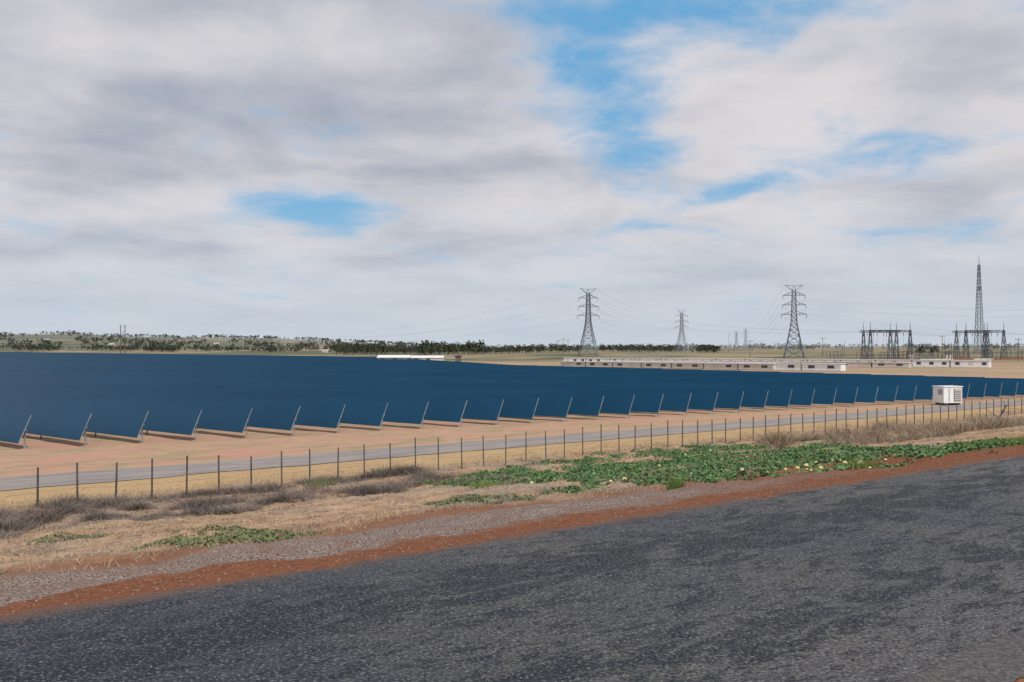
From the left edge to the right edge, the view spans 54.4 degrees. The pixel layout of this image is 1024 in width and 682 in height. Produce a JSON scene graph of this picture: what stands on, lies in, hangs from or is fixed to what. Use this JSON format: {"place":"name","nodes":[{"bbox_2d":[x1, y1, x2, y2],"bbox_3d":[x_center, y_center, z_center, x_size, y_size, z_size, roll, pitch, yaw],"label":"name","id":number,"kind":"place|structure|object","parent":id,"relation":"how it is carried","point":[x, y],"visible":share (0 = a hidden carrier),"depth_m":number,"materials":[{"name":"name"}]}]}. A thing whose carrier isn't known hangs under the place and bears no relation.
{"place":"outdoors","nodes":[
{"label":"outdoors","id":0,"kind":"place"},
{"bbox_2d":[0,455,1023,681],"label":"road","id":1,"kind":"structure","parent":0,"point":[895,578],"depth_m":12.40,"materials":[{"name":"grey asphalt"}]},
{"bbox_2d":[0,334,1023,681],"bbox_3d":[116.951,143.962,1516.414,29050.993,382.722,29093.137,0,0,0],"label":"ground","id":2,"kind":"structure","parent":0,"point":[44,454],"depth_m":43.66,"materials":[{"name":"soil"}]},
{"bbox_2d":[120,325,124,352],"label":"utility pole","id":3,"kind":"object","parent":2,"relation":"on","point":[120,340],"visible":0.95,"depth_m":999.73,"materials":[{"name":"grey metal"}]},
{"bbox_2d":[0,330,483,351],"bbox_3d":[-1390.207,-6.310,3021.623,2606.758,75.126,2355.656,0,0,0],"label":"distant trees","id":4,"kind":"object","parent":2,"relation":"on","point":[217,346],"visible":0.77,"depth_m":2383.82,"materials":[{"name":"green plant"}]},
{"bbox_2d":[13,340,489,354],"bbox_3d":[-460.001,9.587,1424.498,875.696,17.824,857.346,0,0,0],"label":"eucalyptus trees","id":5,"kind":"object","parent":2,"relation":"on","point":[431,348],"visible":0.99,"depth_m":1139.72,"materials":[{"name":"green plant"}]},
{"bbox_2d":[0,459,521,538],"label":"dead scrub","id":6,"kind":"object","parent":2,"relation":"on","point":[63,506],"visible":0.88,"depth_m":37.54,"materials":[{"name":"brown plant"}]},
{"bbox_2d":[321,349,328,352],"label":"equipment shed","id":7,"kind":"structure","parent":2,"relation":"on","point":[324,350],"depth_m":1799.92,"materials":[{"name":"white metal"}]},
{"bbox_2d":[38,343,721,353],"bbox_3d":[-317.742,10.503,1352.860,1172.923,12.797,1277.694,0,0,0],"label":"shrub belt","id":8,"kind":"object","parent":2,"relation":"on","point":[539,348],"visible":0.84,"depth_m":1055.82,"materials":[{"name":"green plant"}]},
{"bbox_2d":[0,455,777,573],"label":"ground herbs","id":9,"kind":"object","parent":2,"relation":"on","point":[239,537],"visible":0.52,"depth_m":22.30,"materials":[{"name":"green plant"}]},
{"bbox_2d":[377,355,411,358],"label":"equipment shed","id":10,"kind":"structure","parent":2,"relation":"on","point":[393,356],"depth_m":416.87,"materials":[{"name":"white paint"}]},
{"bbox_2d":[410,356,444,360],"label":"equipment shed","id":11,"kind":"structure","parent":2,"relation":"on","point":[441,358],"depth_m":414.95,"materials":[{"name":"white paint"}]},
{"bbox_2d":[454,355,461,361],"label":"equipment shed","id":12,"kind":"structure","parent":2,"relation":"on","point":[458,358],"depth_m":399.95,"materials":[{"name":"beige metal"}]},
{"bbox_2d":[0,352,1023,448],"bbox_3d":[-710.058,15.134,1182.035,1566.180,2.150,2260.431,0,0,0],"label":"solar panel array","id":13,"kind":"object","parent":2,"relation":"on","point":[73,396],"visible":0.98,"depth_m":102.28,"materials":[{"name":"blue glass"}]},
{"bbox_2d":[0,418,1023,571],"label":"dry grass","id":14,"kind":"structure","parent":2,"relation":"on","point":[74,568],"depth_m":30.63,"materials":[{"name":"plant"}]},
{"bbox_2d":[0,397,1023,507],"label":"wire fence","id":15,"kind":"object","parent":2,"relation":"on","point":[337,474],"visible":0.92,"depth_m":52.11,"materials":[{"name":"metal"}]},
{"bbox_2d":[1,445,1023,614],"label":"loose gravel","id":16,"kind":"structure","parent":2,"relation":"on","point":[255,563],"depth_m":18.55,"materials":[{"name":"brown gravel"}]},
{"bbox_2d":[577,288,599,355],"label":"transmission tower","id":17,"kind":"structure","parent":2,"relation":"on","point":[589,318],"depth_m":599.48,"materials":[{"name":"metal"}]},
{"bbox_2d":[305,285,1023,345],"bbox_3d":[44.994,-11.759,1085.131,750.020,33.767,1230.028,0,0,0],"label":"power lines","id":18,"kind":"object","parent":17,"relation":"attached to","point":[721,325],"visible":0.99,"depth_m":563.23,"materials":[{"name":"metal"}]},
{"bbox_2d":[295,434,1023,489],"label":"green grass tufts","id":19,"kind":"object","parent":2,"relation":"on","point":[674,484],"visible":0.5,"depth_m":34.37,"materials":[{"name":"green plant"}]},
{"bbox_2d":[560,361,775,369],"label":"battery storage row","id":20,"kind":"object","parent":2,"relation":"on","point":[753,366],"visible":0.99,"depth_m":313.44,"materials":[{"name":"white paint"}]},
{"bbox_2d":[674,310,688,351],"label":"transmission tower","id":21,"kind":"structure","parent":2,"relation":"on","point":[681,330],"depth_m":949.74,"materials":[{"name":"metal"}]},
{"bbox_2d":[530,449,886,483],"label":"wild melons","id":22,"kind":"object","parent":2,"relation":"on","point":[785,469],"visible":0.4,"depth_m":31.89,"materials":[{"name":"green plant"}]},
{"bbox_2d":[417,433,1023,494],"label":"melon vines","id":23,"kind":"object","parent":2,"relation":"on","point":[706,475],"visible":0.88,"depth_m":38.80,"materials":[{"name":"green plant"}]},
{"bbox_2d":[607,361,846,370],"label":"battery storage row","id":24,"kind":"object","parent":2,"relation":"on","point":[816,366],"visible":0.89,"depth_m":281.42,"materials":[{"name":"white paint"}]},
{"bbox_2d":[733,332,738,350],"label":"transmission tower","id":25,"kind":"structure","parent":2,"relation":"on","point":[735,342],"depth_m":1649.01,"materials":[{"name":"metal"}]},
{"bbox_2d":[457,342,1021,350],"bbox_3d":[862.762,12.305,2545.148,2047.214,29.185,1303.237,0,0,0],"label":"woodland","id":26,"kind":"object","parent":2,"relation":"on","point":[836,346],"visible":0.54,"depth_m":2393.84,"materials":[{"name":"green plant"}]},
{"bbox_2d":[742,328,749,350],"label":"transmission tower","id":27,"kind":"structure","parent":2,"relation":"on","point":[744,348],"depth_m":1699.09,"materials":[{"name":"metal"}]},
{"bbox_2d":[622,360,912,367],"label":"battery storage row","id":28,"kind":"object","parent":2,"relation":"on","point":[882,364],"visible":0.49,"depth_m":338.46,"materials":[{"name":"white paint"}]},
{"bbox_2d":[563,357,992,366],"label":"battery storage row","id":29,"kind":"object","parent":2,"relation":"on","point":[951,363],"visible":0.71,"depth_m":356.06,"materials":[{"name":"white paint"}]},
{"bbox_2d":[781,285,806,357],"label":"transmission tower","id":30,"kind":"structure","parent":2,"relation":"on","point":[795,320],"depth_m":539.05,"materials":[{"name":"metal"}]},
{"bbox_2d":[738,410,1023,447],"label":"dry brush","id":31,"kind":"object","parent":2,"relation":"on","point":[937,428],"visible":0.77,"depth_m":61.45,"materials":[{"name":"brown plant"}]},
{"bbox_2d":[859,322,913,358],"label":"substation gantry","id":32,"kind":"object","parent":2,"relation":"on","point":[870,331],"visible":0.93,"depth_m":500.66,"materials":[{"name":"metal"}]},
{"bbox_2d":[822,341,1023,360],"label":"substation yard","id":33,"kind":"structure","parent":2,"relation":"on","point":[947,356],"depth_m":486.42,"materials":[{"name":"metal"}]},
{"bbox_2d":[914,345,938,355],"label":"roadside trees","id":34,"kind":"object","parent":2,"relation":"on","point":[924,350],"visible":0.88,"depth_m":565.95,"materials":[{"name":"green plant"}]},
{"bbox_2d":[932,385,962,405],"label":"inverter cabin","id":35,"kind":"object","parent":2,"relation":"on","point":[949,394],"visible":0.98,"depth_m":106.70,"materials":[{"name":"white metal"}]},
{"bbox_2d":[974,264,984,353],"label":"communications mast","id":36,"kind":"object","parent":2,"relation":"on","point":[979,281],"visible":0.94,"depth_m":619.73,"materials":[{"name":"metal"}]},
{"bbox_2d":[952,323,1007,358],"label":"substation gantry","id":37,"kind":"object","parent":2,"relation":"on","point":[985,335],"visible":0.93,"depth_m":500.50,"materials":[{"name":"metal"}]},
{"bbox_2d":[989,400,1006,419],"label":"dead branch","id":38,"kind":"object","parent":2,"relation":"on","point":[1003,410],"visible":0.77,"depth_m":74.84,"materials":[{"name":"wood"}]},
{"bbox_2d":[0,400,1023,490],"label":"gravel track","id":39,"kind":"structure","parent":0,"point":[16,482],"depth_m":58.28,"materials":[{"name":"beige gravel"}]},
{"bbox_2d":[0,407,1023,509],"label":"fence line grass","id":40,"kind":"structure","parent":0,"point":[577,453],"depth_m":55.79,"materials":[{"name":"plant"}]},
{"bbox_2d":[0,0,1023,346],"label":"sky","id":41,"kind":"structure","parent":0,"point":[182,168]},
{"bbox_2d":[896,628,1023,681],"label":"road shoulder","id":42,"kind":"object","parent":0,"point":[999,659],"visible":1,"depth_m":10.13}
]}

